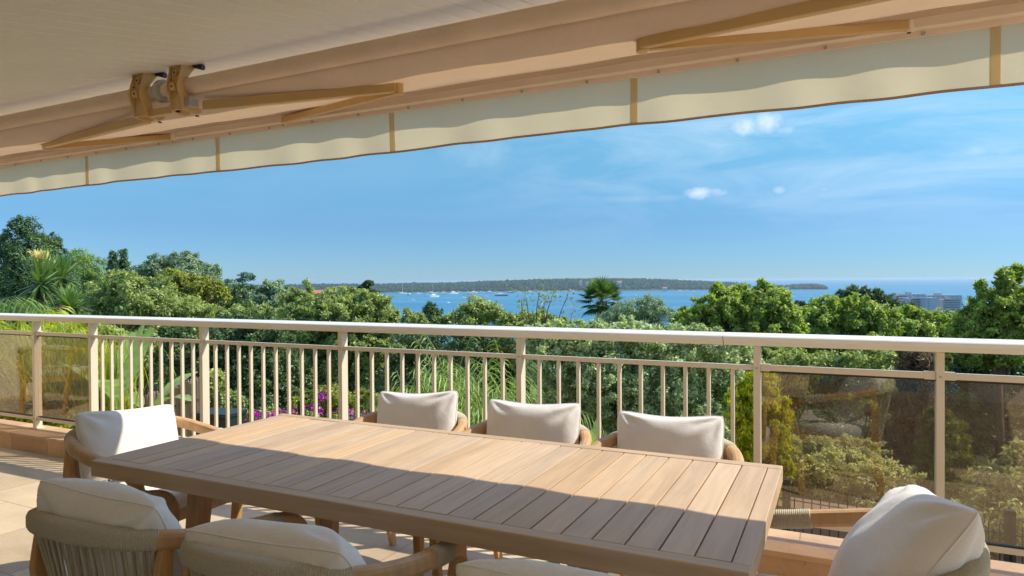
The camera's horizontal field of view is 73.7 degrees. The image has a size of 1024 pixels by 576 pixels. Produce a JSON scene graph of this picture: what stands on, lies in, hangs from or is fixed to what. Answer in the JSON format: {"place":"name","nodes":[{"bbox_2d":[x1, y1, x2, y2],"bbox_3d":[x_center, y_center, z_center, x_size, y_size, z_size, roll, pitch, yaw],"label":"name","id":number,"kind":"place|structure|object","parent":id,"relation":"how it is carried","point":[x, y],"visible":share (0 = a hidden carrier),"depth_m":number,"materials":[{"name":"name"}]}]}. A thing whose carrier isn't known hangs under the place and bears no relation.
{"place":"outdoors","nodes":[
{"label":"outdoors","id":0,"kind":"place"},
{"bbox_2d":[0,306,175,403],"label":"bamboo clump","id":1,"kind":"object","parent":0,"point":[50,382],"visible":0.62,"depth_m":7.30,"materials":[{"name":"green plant"}]},
{"bbox_2d":[57,325,152,409],"bbox_3d":[-4.054,0.817,7.070,0.969,1.023,0.816,0,1,33],"label":"banana plant","id":2,"kind":"object","parent":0,"point":[148,332],"visible":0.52,"depth_m":7.12,"materials":[{"name":"green plant"}]},
{"bbox_2d":[0,447,619,575],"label":"terrace floor","id":3,"kind":"structure","parent":0,"point":[23,474],"depth_m":4.02,"materials":[{"name":"beige tile"}]},
{"bbox_2d":[63,416,242,575],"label":"dining chair","id":4,"kind":"object","parent":3,"relation":"on","point":[76,452],"visible":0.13,"depth_m":3.10,"materials":[{"name":"brown wood"}]},
{"bbox_2d":[75,404,177,480],"bbox_3d":[-1.847,0.743,3.307,0.196,0.326,0.506,-18,-12,24],"label":"pillow","id":5,"kind":"object","parent":4,"relation":"on","point":[106,433],"visible":0.62,"depth_m":3.20,"materials":[{"name":"fabric"}]},
{"bbox_2d":[26,490,287,575],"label":"dining chair","id":6,"kind":"object","parent":3,"relation":"on","point":[50,531],"visible":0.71,"depth_m":1.90,"materials":[{"name":"brown wood"}]},
{"bbox_2d":[36,478,182,575],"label":"pillow","id":7,"kind":"object","parent":6,"relation":"on","point":[106,503],"visible":0.61,"depth_m":1.96,"materials":[{"name":"fabric"}]},
{"bbox_2d":[0,0,563,115],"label":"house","id":8,"kind":"structure","parent":3,"relation":"on","point":[53,52],"depth_m":2.62,"materials":[{"name":"paint"}]},
{"bbox_2d":[0,0,1023,196],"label":"awning","id":9,"kind":"object","parent":8,"relation":"attached to","point":[565,66],"visible":0.96,"depth_m":2.76,"materials":[{"name":"fabric"}]},
{"bbox_2d":[180,513,467,575],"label":"dining chair","id":10,"kind":"object","parent":3,"relation":"on","point":[201,559],"visible":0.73,"depth_m":1.70,"materials":[{"name":"brown wood"}]},
{"bbox_2d":[185,518,366,575],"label":"pillow","id":11,"kind":"object","parent":10,"relation":"on","point":[322,546],"visible":0.75,"depth_m":1.73,"materials":[{"name":"fabric"}]},
{"bbox_2d":[314,411,467,575],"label":"dining chair","id":12,"kind":"object","parent":3,"relation":"on","point":[461,426],"visible":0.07,"depth_m":3.43,"materials":[{"name":"brown wood"}]},
{"bbox_2d":[377,391,457,430],"bbox_3d":[-0.496,0.711,3.515,0.483,0.359,0.182,-4,-14,25],"label":"pillow","id":13,"kind":"object","parent":12,"relation":"on","point":[437,410],"visible":0.44,"depth_m":3.45,"materials":[{"name":"fabric"}]},
{"bbox_2d":[91,414,782,575],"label":"dining table","id":14,"kind":"object","parent":3,"relation":"on","point":[625,512],"visible":0.99,"depth_m":2.27,"materials":[{"name":"brown wood"}]},
{"bbox_2d":[429,420,591,575],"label":"dining chair","id":15,"kind":"object","parent":3,"relation":"on","point":[585,438],"visible":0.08,"depth_m":3.15,"materials":[{"name":"brown wood"}]},
{"bbox_2d":[486,399,580,443],"bbox_3d":[0.091,0.713,3.225,0.483,0.354,0.178,-2,-13,25],"label":"pillow","id":16,"kind":"object","parent":15,"relation":"on","point":[560,423],"visible":0.45,"depth_m":3.16,"materials":[{"name":"fabric"}]},
{"bbox_2d":[567,431,743,575],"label":"dining chair","id":17,"kind":"object","parent":3,"relation":"on","point":[731,451],"visible":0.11,"depth_m":2.87,"materials":[{"name":"brown wood"}]},
{"bbox_2d":[617,411,723,458],"bbox_3d":[0.671,0.715,2.932,0.463,0.350,0.183,-2,-13,25],"label":"pillow","id":18,"kind":"object","parent":17,"relation":"on","point":[698,436],"visible":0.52,"depth_m":2.87,"materials":[{"name":"fabric"}]},
{"bbox_2d":[756,508,989,575],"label":"dining chair","id":19,"kind":"object","parent":3,"relation":"on","point":[811,519],"visible":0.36,"depth_m":2.16,"materials":[{"name":"brown wood"}]},
{"bbox_2d":[828,485,984,575],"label":"pillow","id":20,"kind":"object","parent":19,"relation":"on","point":[911,530],"visible":0.98,"depth_m":1.67,"materials":[{"name":"fabric"}]},
{"bbox_2d":[410,337,605,435],"bbox_3d":[-0.179,0.921,6.371,1.799,1.025,1.503,-1,1,-24],"label":"papyrus clump","id":21,"kind":"object","parent":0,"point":[477,414],"visible":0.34,"depth_m":6.27,"materials":[{"name":"green plant"}]},
{"bbox_2d":[0,85,1023,282],"label":"sky","id":22,"kind":"structure","parent":0,"point":[931,186],"materials":[{"name":"blue"}]},
{"bbox_2d":[281,278,750,292],"bbox_3d":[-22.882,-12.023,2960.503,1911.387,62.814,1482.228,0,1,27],"label":"island","id":23,"kind":"structure","parent":0,"point":[572,283],"depth_m":2823.58,"materials":[{"name":"green plant"}]},
{"bbox_2d":[456,559,614,575],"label":"pillow","id":24,"kind":"object","parent":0,"point":[499,567],"visible":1,"depth_m":1.35,"materials":[{"name":"fabric"}]},
{"bbox_2d":[93,278,1023,377],"bbox_3d":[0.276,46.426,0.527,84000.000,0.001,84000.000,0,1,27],"label":"sea","id":25,"kind":"structure","parent":0,"point":[963,287],"depth_m":2123.81,"materials":[{"name":"liquid"}]},
{"bbox_2d":[134,369,1006,502],"bbox_3d":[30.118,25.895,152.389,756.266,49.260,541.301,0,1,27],"label":"ground","id":26,"kind":"structure","parent":0,"point":[808,494],"depth_m":14.37,"materials":[{"name":"soil"}]},
{"bbox_2d":[0,320,51,348],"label":"slope tree","id":27,"kind":"object","parent":26,"relation":"on","point":[14,330],"visible":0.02,"depth_m":35.12,"materials":[{"name":"green plant"}]},
{"bbox_2d":[0,296,70,344],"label":"feather palm","id":28,"kind":"object","parent":26,"relation":"on","point":[19,304],"visible":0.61,"depth_m":9.51,"materials":[{"name":"green plant"}]},
{"bbox_2d":[6,248,67,336],"bbox_3d":[-7.240,1.472,10.488,0.972,4.199,1.063,-1,1,-43],"label":"cordyline","id":29,"kind":"object","parent":26,"relation":"on","point":[42,264],"visible":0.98,"depth_m":10.43,"materials":[{"name":"green plant"}]},
{"bbox_2d":[0,348,80,427],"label":"yellow shrub","id":30,"kind":"object","parent":26,"relation":"on","point":[55,407],"visible":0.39,"depth_m":7.48,"materials":[{"name":"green plant"}]},
{"bbox_2d":[0,214,81,335],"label":"tree","id":31,"kind":"object","parent":26,"relation":"on","point":[12,249],"visible":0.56,"depth_m":41.37,"materials":[{"name":"green plant"}]},
{"bbox_2d":[0,305,87,358],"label":"feather palm","id":32,"kind":"object","parent":26,"relation":"on","point":[30,328],"visible":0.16,"depth_m":8.88,"materials":[{"name":"green plant"}]},
{"bbox_2d":[37,231,82,309],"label":"cypress tree","id":33,"kind":"object","parent":26,"relation":"on","point":[56,242],"visible":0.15,"depth_m":43.90,"materials":[{"name":"green plant"}]},
{"bbox_2d":[40,250,90,330],"bbox_3d":[-7.361,1.467,11.210,0.887,4.234,0.952,0,1,27],"label":"cordyline","id":34,"kind":"object","parent":26,"relation":"on","point":[64,266],"visible":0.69,"depth_m":11.14,"materials":[{"name":"green plant"}]},
{"bbox_2d":[10,323,128,428],"bbox_3d":[-5.565,1.173,8.648,1.653,1.542,1.090,0,1,-7],"label":"garden bush","id":35,"kind":"object","parent":26,"relation":"on","point":[117,331],"visible":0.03,"depth_m":8.53,"materials":[{"name":"green plant"}]},
{"bbox_2d":[47,283,92,332],"bbox_3d":[-6.467,1.743,10.011,0.676,3.628,0.697,0,1,27],"label":"cordyline","id":36,"kind":"object","parent":26,"relation":"on","point":[70,297],"visible":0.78,"depth_m":9.95,"materials":[{"name":"green plant"}]},
{"bbox_2d":[68,247,107,309],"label":"pine tree","id":37,"kind":"object","parent":26,"relation":"on","point":[93,273],"visible":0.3,"depth_m":49.53,"materials":[{"name":"green plant"}]},
{"bbox_2d":[47,330,148,428],"bbox_3d":[-4.456,0.957,7.344,1.087,0.978,1.154,0,1,27],"label":"bamboo clump","id":38,"kind":"object","parent":26,"relation":"on","point":[83,401],"visible":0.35,"depth_m":7.25,"materials":[{"name":"green plant"}]},
{"bbox_2d":[104,250,120,292],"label":"fir tree","id":39,"kind":"object","parent":26,"relation":"on","point":[112,263],"visible":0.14,"depth_m":46.91,"materials":[{"name":"green plant"}]},
{"bbox_2d":[116,248,132,271],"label":"fir tree","id":40,"kind":"object","parent":26,"relation":"on","point":[123,253],"visible":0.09,"depth_m":47.89,"materials":[{"name":"green plant"}]},
{"bbox_2d":[76,268,218,394],"bbox_3d":[-13.368,2.355,25.010,5.408,6.216,3.974,0,1,27],"label":"oak tree","id":41,"kind":"object","parent":26,"relation":"on","point":[128,293],"visible":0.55,"depth_m":24.50,"materials":[{"name":"green plant"}]},
{"bbox_2d":[125,353,189,409],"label":"slope tree","id":42,"kind":"object","parent":26,"relation":"on","point":[166,381],"visible":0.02,"depth_m":29.51,"materials":[{"name":"green plant"}]},
{"bbox_2d":[128,371,197,406],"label":"banana plant","id":43,"kind":"object","parent":26,"relation":"on","point":[166,389],"visible":0.27,"depth_m":7.80,"materials":[{"name":"green plant"}]},
{"bbox_2d":[131,250,224,288],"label":"holm oak","id":44,"kind":"object","parent":26,"relation":"on","point":[154,265],"visible":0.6,"depth_m":51.33,"materials":[{"name":"green plant"}]},
{"bbox_2d":[154,266,232,334],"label":"yellowing tree","id":45,"kind":"object","parent":26,"relation":"on","point":[203,288],"visible":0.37,"depth_m":33.88,"materials":[{"name":"green plant"}]},
{"bbox_2d":[191,407,246,434],"bbox_3d":[-3.039,1.610,7.102,0.430,0.665,0.330,0,1,15],"label":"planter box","id":46,"kind":"object","parent":26,"relation":"on","point":[222,417],"visible":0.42,"depth_m":6.99,"materials":[{"name":"grey metal"}]},
{"bbox_2d":[197,280,255,335],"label":"round oak","id":47,"kind":"object","parent":26,"relation":"on","point":[241,298],"visible":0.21,"depth_m":45.73,"materials":[{"name":"green plant"}]},
{"bbox_2d":[155,307,312,410],"bbox_3d":[-6.885,2.369,16.800,4.084,3.788,2.210,0,1,1],"label":"holm oak","id":48,"kind":"object","parent":26,"relation":"on","point":[250,335],"visible":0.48,"depth_m":16.53,"materials":[{"name":"green plant"}]},
{"bbox_2d":[227,280,243,293],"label":"ridge tree","id":49,"kind":"object","parent":26,"relation":"on","point":[231,283],"depth_m":65.85,"materials":[{"name":"green plant"}]},
{"bbox_2d":[224,271,258,290],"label":"cedar tree","id":50,"kind":"object","parent":26,"relation":"on","point":[246,276],"visible":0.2,"depth_m":84.76,"materials":[{"name":"green plant"}]},
{"bbox_2d":[211,301,283,348],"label":"oak tree","id":51,"kind":"object","parent":26,"relation":"on","point":[258,309],"visible":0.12,"depth_m":26.77,"materials":[{"name":"green plant"}]},
{"bbox_2d":[246,279,294,307],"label":"round oak","id":52,"kind":"object","parent":26,"relation":"on","point":[266,291],"visible":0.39,"depth_m":43.37,"materials":[{"name":"green plant"}]},
{"bbox_2d":[199,368,361,422],"bbox_3d":[-2.817,1.482,8.616,2.324,0.959,0.926,0,1,-8],"label":"shrub","id":53,"kind":"object","parent":26,"relation":"on","point":[221,385],"visible":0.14,"depth_m":8.56,"materials":[{"name":"green plant"}]},
{"bbox_2d":[273,286,306,313],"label":"young tree","id":54,"kind":"object","parent":26,"relation":"on","point":[290,296],"visible":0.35,"depth_m":39.66,"materials":[{"name":"green plant"}]},
{"bbox_2d":[302,278,315,302],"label":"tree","id":55,"kind":"object","parent":26,"relation":"on","point":[307,285],"visible":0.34,"depth_m":31.95,"materials":[{"name":"green plant"}]},
{"bbox_2d":[292,290,335,348],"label":"house","id":56,"kind":"structure","parent":26,"relation":"on","point":[317,291],"depth_m":57.45,"materials":[{"name":"paint"}]},
{"bbox_2d":[283,383,379,416],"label":"clipped hedge","id":57,"kind":"object","parent":26,"relation":"on","point":[308,399],"visible":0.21,"depth_m":9.06,"materials":[{"name":"green plant"}]},
{"bbox_2d":[274,285,407,402],"bbox_3d":[-5.222,2.261,21.126,3.939,4.749,3.487,0,1,27],"label":"oak","id":58,"kind":"object","parent":26,"relation":"on","point":[327,304],"visible":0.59,"depth_m":20.50,"materials":[{"name":"green plant"}]},
{"bbox_2d":[347,280,379,311],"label":"cedar tree","id":59,"kind":"object","parent":26,"relation":"on","point":[366,284],"visible":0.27,"depth_m":71.76,"materials":[{"name":"green plant"}]},
{"bbox_2d":[354,342,438,392],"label":"slope tree","id":60,"kind":"object","parent":26,"relation":"on","point":[408,367],"visible":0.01,"depth_m":25.43,"materials":[{"name":"green plant"}]},
{"bbox_2d":[363,365,442,409],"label":"papyrus clump","id":61,"kind":"object","parent":26,"relation":"on","point":[413,386],"visible":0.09,"depth_m":7.16,"materials":[{"name":"green plant"}]},
{"bbox_2d":[400,307,456,342],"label":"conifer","id":62,"kind":"object","parent":26,"relation":"on","point":[418,317],"visible":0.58,"depth_m":18.90,"materials":[{"name":"green plant"}]},
{"bbox_2d":[421,301,444,323],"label":"conifer","id":63,"kind":"object","parent":26,"relation":"on","point":[431,310],"visible":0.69,"depth_m":19.88,"materials":[{"name":"green plant"}]},
{"bbox_2d":[349,335,533,425],"bbox_3d":[-0.597,0.948,6.407,1.703,1.049,1.692,-1,1,-23],"label":"papyrus clump","id":64,"kind":"object","parent":26,"relation":"on","point":[429,389],"visible":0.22,"depth_m":6.66,"materials":[{"name":"green plant"}]},
{"bbox_2d":[420,337,507,401],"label":"slope tree","id":65,"kind":"object","parent":26,"relation":"on","point":[462,361],"visible":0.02,"depth_m":25.09,"materials":[{"name":"green plant"}]},
{"bbox_2d":[374,319,562,408],"bbox_3d":[-0.687,2.131,12.933,3.700,3.102,2.082,0,1,7],"label":"backdrop oak","id":66,"kind":"object","parent":26,"relation":"on","point":[410,339],"visible":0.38,"depth_m":12.65,"materials":[{"name":"green plant"}]},
{"bbox_2d":[446,294,511,384],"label":"tree","id":67,"kind":"object","parent":26,"relation":"on","point":[480,312],"visible":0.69,"depth_m":14.80,"materials":[{"name":"green plant"}]},
{"bbox_2d":[0,419,1023,575],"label":"terrace kerb","id":68,"kind":"structure","parent":26,"relation":"on","point":[788,553],"depth_m":3.29,"materials":[{"name":"stone"}]},
{"bbox_2d":[0,313,1023,555],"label":"railing","id":69,"kind":"object","parent":68,"relation":"on","point":[939,376],"visible":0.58,"depth_m":4.13,"materials":[{"name":"metal"}]},
{"bbox_2d":[495,308,575,403],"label":"hedge shrub","id":70,"kind":"object","parent":26,"relation":"on","point":[507,318],"visible":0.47,"depth_m":11.93,"materials":[{"name":"green plant"}]},
{"bbox_2d":[516,281,581,326],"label":"twiggy shrub","id":71,"kind":"object","parent":26,"relation":"on","point":[538,305],"visible":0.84,"depth_m":9.97,"materials":[{"name":"green plant"}]},
{"bbox_2d":[133,384,1023,563],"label":"garden fence","id":72,"kind":"object","parent":26,"relation":"on","point":[1009,533],"visible":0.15,"depth_m":4.48,"materials":[{"name":"black metal"}]},
{"bbox_2d":[143,377,199,436],"bbox_3d":[-4.180,2.127,8.363,1.908,2.277,0.045,0,1,43],"label":"reed screen","id":73,"kind":"object","parent":72,"relation":"attached to","point":[177,406],"visible":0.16,"depth_m":8.02,"materials":[{"name":"plant"}]},
{"bbox_2d":[245,389,365,422],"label":"bougainvillea","id":74,"kind":"object","parent":72,"relation":"attached to","point":[259,414],"visible":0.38,"depth_m":7.89,"materials":[{"name":"purple plant"}]},
{"bbox_2d":[590,419,601,442],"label":"banana plant","id":75,"kind":"object","parent":26,"relation":"on","point":[593,432],"visible":0.34,"depth_m":5.62,"materials":[{"name":"green plant"}]},
{"bbox_2d":[574,275,623,421],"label":"fan palm","id":76,"kind":"object","parent":26,"relation":"on","point":[602,290],"visible":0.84,"depth_m":20.74,"materials":[{"name":"green plant"}]},
{"bbox_2d":[564,349,655,418],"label":"slope tree","id":77,"kind":"object","parent":26,"relation":"on","point":[615,375],"visible":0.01,"depth_m":23.14,"materials":[{"name":"green plant"}]},
{"bbox_2d":[593,293,676,372],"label":"tamarisk tree","id":78,"kind":"object","parent":26,"relation":"on","point":[648,306],"visible":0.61,"depth_m":13.82,"materials":[{"name":"green plant"}]},
{"bbox_2d":[524,313,764,447],"bbox_3d":[1.585,1.934,8.165,2.910,3.290,1.122,0,1,-7],"label":"hedge shrub","id":79,"kind":"object","parent":26,"relation":"on","point":[705,353],"visible":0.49,"depth_m":7.98,"materials":[{"name":"green plant"}]},
{"bbox_2d":[650,357,736,415],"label":"slope tree","id":80,"kind":"object","parent":26,"relation":"on","point":[662,358],"depth_m":23.42,"materials":[{"name":"green plant"}]},
{"bbox_2d":[669,277,810,389],"bbox_3d":[4.366,1.723,13.079,2.498,3.897,1.854,0,1,27],"label":"laurel tree","id":81,"kind":"object","parent":26,"relation":"on","point":[763,306],"visible":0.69,"depth_m":12.71,"materials":[{"name":"green plant"}]},
{"bbox_2d":[723,371,797,500],"bbox_3d":[2.227,2.120,6.159,0.656,2.851,0.859,0,1,27],"label":"golden thuja","id":82,"kind":"object","parent":26,"relation":"on","point":[777,416],"visible":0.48,"depth_m":6.07,"materials":[{"name":"plant"}]},
{"bbox_2d":[794,300,808,321],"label":"oak","id":83,"kind":"object","parent":26,"relation":"on","point":[799,303],"visible":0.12,"depth_m":44.69,"materials":[{"name":"green plant"}]},
{"bbox_2d":[761,346,897,447],"bbox_3d":[5.383,2.218,11.017,2.869,2.851,1.496,0,1,5],"label":"laurel tree","id":84,"kind":"object","parent":26,"relation":"on","point":[820,391],"visible":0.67,"depth_m":10.74,"materials":[{"name":"green plant"}]},
{"bbox_2d":[784,431,892,484],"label":"shrub","id":85,"kind":"object","parent":26,"relation":"on","point":[842,442],"visible":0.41,"depth_m":7.36,"materials":[{"name":"green plant"}]},
{"bbox_2d":[789,292,905,431],"bbox_3d":[7.406,2.023,15.101,2.771,3.901,2.292,0,1,27],"label":"laurel tree","id":86,"kind":"object","parent":26,"relation":"on","point":[855,314],"visible":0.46,"depth_m":14.67,"materials":[{"name":"green plant"}]},
{"bbox_2d":[792,445,926,507],"bbox_3d":[3.229,1.809,6.369,1.143,0.631,0.896,0,1,27],"label":"variegated shrub","id":87,"kind":"object","parent":26,"relation":"on","point":[859,478],"visible":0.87,"depth_m":6.22,"materials":[{"name":"green plant"}]},
{"bbox_2d":[835,284,917,308],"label":"stone pine","id":88,"kind":"object","parent":26,"relation":"on","point":[879,295],"visible":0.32,"depth_m":37.71,"materials":[{"name":"green plant"}]},
{"bbox_2d":[772,497,1023,563],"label":"garden wall","id":89,"kind":"structure","parent":26,"relation":"on","point":[825,532],"depth_m":5.72,"materials":[{"name":"beige stone"}]},
{"bbox_2d":[784,384,1023,464],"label":"hedge","id":90,"kind":"object","parent":26,"relation":"on","point":[981,429],"visible":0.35,"depth_m":9.32,"materials":[{"name":"green plant"}]},
{"bbox_2d":[881,351,949,480],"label":"thuja tree","id":91,"kind":"object","parent":26,"relation":"on","point":[909,400],"visible":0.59,"depth_m":7.84,"materials":[{"name":"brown plant"}]},
{"bbox_2d":[886,303,952,337],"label":"laurel tree","id":92,"kind":"object","parent":26,"relation":"on","point":[919,322],"visible":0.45,"depth_m":17.55,"materials":[{"name":"green plant"}]},
{"bbox_2d":[895,351,954,392],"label":"thuja tree","id":93,"kind":"object","parent":26,"relation":"on","point":[948,359],"visible":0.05,"depth_m":8.06,"materials":[{"name":"green plant"}]},
{"bbox_2d":[918,307,955,315],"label":"grey pine","id":94,"kind":"object","parent":26,"relation":"on","point":[942,311],"visible":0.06,"depth_m":59.51,"materials":[{"name":"green plant"}]},
{"bbox_2d":[909,404,976,502],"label":"thuja tree","id":95,"kind":"object","parent":26,"relation":"on","point":[958,443],"visible":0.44,"depth_m":6.47,"materials":[{"name":"green plant"}]},
{"bbox_2d":[942,261,1023,461],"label":"tall shrub","id":96,"kind":"object","parent":26,"relation":"on","point":[999,314],"visible":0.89,"depth_m":8.91,"materials":[{"name":"green plant"}]},
{"bbox_2d":[944,336,1023,430],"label":"evergreen shrub","id":97,"kind":"object","parent":26,"relation":"on","point":[1014,395],"visible":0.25,"depth_m":9.59,"materials":[{"name":"green plant"}]},
{"bbox_2d":[951,436,1023,557],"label":"photinia shrub","id":98,"kind":"object","parent":26,"relation":"on","point":[992,490],"visible":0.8,"depth_m":5.12,"materials":[{"name":"green plant"}]},
{"bbox_2d":[886,293,908,303],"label":"apartment block","id":99,"kind":"structure","parent":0,"point":[898,296],"depth_m":642.75,"materials":[{"name":"paint"}]},
{"bbox_2d":[903,296,919,307],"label":"apartment block","id":100,"kind":"structure","parent":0,"point":[911,298],"depth_m":602.72,"materials":[{"name":"paint"}]},
{"bbox_2d":[899,292,925,297],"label":"apartment block","id":101,"kind":"structure","parent":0,"point":[915,295],"depth_m":759.95,"materials":[{"name":"paint"}]},
{"bbox_2d":[918,295,937,310],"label":"apartment block","id":102,"kind":"structure","parent":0,"point":[927,302],"depth_m":589.70,"materials":[{"name":"paint"}]},
{"bbox_2d":[929,293,961,306],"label":"apartment block","id":103,"kind":"structure","parent":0,"point":[938,295],"depth_m":777.95,"materials":[{"name":"paint"}]},
{"bbox_2d":[938,297,960,311],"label":"apartment block","id":104,"kind":"structure","parent":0,"point":[945,303],"depth_m":600.11,"materials":[{"name":"paint"}]},
{"bbox_2d":[944,300,959,311],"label":"window","id":105,"kind":"structure","parent":104,"relation":"in","point":[944,300],"depth_m":600.29,"materials":[{"name":"glass"}]},
{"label":"islet","id":106,"kind":"structure","parent":0,"visible":0},
{"bbox_2d":[775,283,827,288],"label":"islet","id":107,"kind":"object","parent":106,"relation":"on","point":[806,286],"visible":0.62,"depth_m":2924.22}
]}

